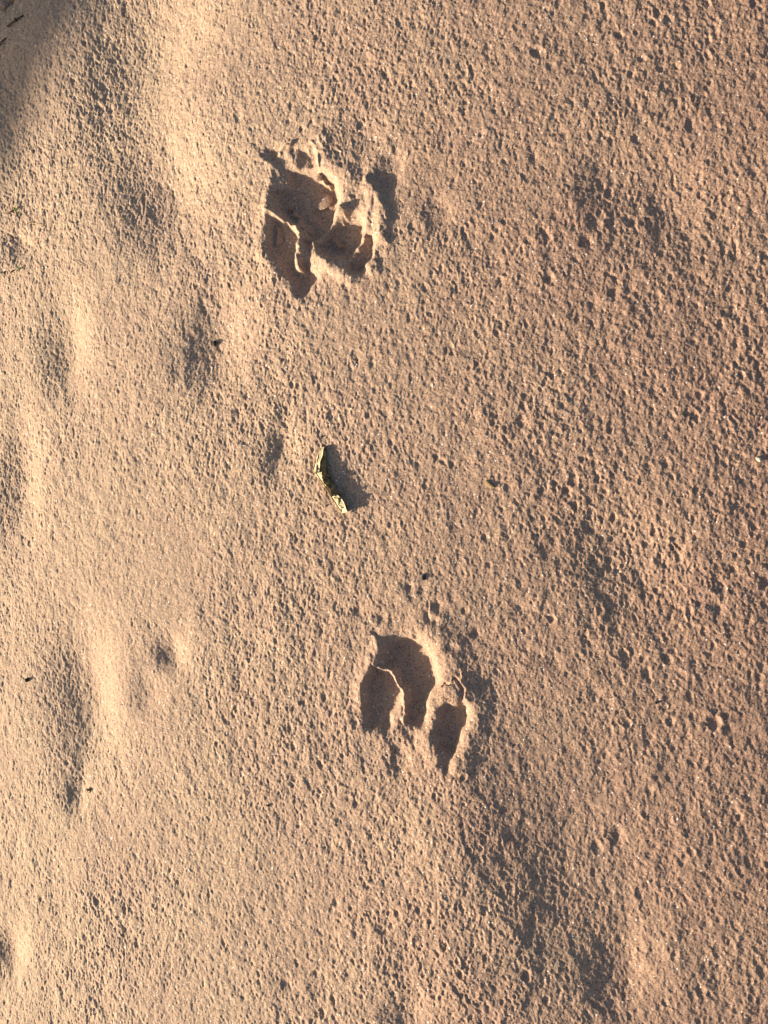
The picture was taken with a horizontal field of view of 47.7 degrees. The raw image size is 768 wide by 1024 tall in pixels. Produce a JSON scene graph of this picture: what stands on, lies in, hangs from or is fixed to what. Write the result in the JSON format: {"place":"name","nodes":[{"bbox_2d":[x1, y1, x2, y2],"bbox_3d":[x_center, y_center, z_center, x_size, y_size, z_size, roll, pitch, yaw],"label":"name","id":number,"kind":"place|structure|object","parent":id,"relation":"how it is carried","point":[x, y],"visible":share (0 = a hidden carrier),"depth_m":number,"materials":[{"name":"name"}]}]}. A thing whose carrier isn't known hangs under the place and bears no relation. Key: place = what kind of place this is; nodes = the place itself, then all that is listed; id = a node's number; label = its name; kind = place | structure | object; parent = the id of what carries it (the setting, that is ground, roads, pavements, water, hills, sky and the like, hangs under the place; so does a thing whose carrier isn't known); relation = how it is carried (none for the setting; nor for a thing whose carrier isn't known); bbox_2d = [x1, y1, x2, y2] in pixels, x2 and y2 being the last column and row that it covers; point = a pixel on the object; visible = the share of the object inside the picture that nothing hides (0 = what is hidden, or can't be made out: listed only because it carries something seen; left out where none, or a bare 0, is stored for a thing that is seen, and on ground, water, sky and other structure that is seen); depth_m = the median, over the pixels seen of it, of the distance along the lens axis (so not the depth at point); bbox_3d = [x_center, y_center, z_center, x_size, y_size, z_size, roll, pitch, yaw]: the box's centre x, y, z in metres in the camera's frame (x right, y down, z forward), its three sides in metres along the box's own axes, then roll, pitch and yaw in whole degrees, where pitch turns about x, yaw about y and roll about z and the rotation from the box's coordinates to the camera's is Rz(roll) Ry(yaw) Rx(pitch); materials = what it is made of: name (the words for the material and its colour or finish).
{"place":"outdoors","nodes":[
{"label":"outdoors","id":0,"kind":"place"},
{"bbox_2d":[0,0,9,11],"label":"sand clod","id":1,"kind":"object","parent":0,"point":[4,4],"visible":1,"depth_m":0.61,"materials":[{"name":"beige sand"}]},
{"bbox_2d":[0,0,767,1023],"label":"ground","id":2,"kind":"structure","parent":0,"point":[520,264],"depth_m":0.50,"materials":[{"name":"beige sand"}]},
{"bbox_2d":[7,15,23,26],"bbox_3d":[-0.259,-0.345,0.610,0.015,0.003,0.006,0,89,14],"label":"dead twig","id":3,"kind":"object","parent":2,"relation":"on","point":[16,19],"visible":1,"depth_m":0.61,"materials":[{"name":"brown wood"}]},
{"bbox_2d":[316,173,322,180],"bbox_3d":[-0.039,-0.203,0.527,0.005,0.004,0.005,0,89,14],"label":"sand crumb","id":4,"kind":"object","parent":2,"relation":"on","point":[319,176],"visible":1,"depth_m":0.53,"materials":[{"name":"beige sand"}]},
{"bbox_2d":[312,193,332,209],"bbox_3d":[-0.037,-0.190,0.532,0.014,0.003,0.010,0,89,14],"label":"mud flake","id":5,"kind":"object","parent":2,"relation":"on","point":[320,201],"visible":1,"depth_m":0.53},
{"bbox_2d":[314,447,347,514],"bbox_3d":[-0.034,-0.017,0.514,0.013,0.009,0.043,-23,83,13],"label":"dry leaf","id":6,"kind":"object","parent":2,"relation":"on","point":[328,484],"visible":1,"depth_m":0.51,"materials":[{"name":"plant"}]},
{"bbox_2d":[443,684,460,701],"bbox_3d":[0.038,0.101,0.487,0.010,0.003,0.010,0,89,14],"label":"sand clod","id":7,"kind":"object","parent":2,"relation":"on","point":[450,691],"visible":1,"depth_m":0.49,"materials":[{"name":"beige sand"}]}
]}

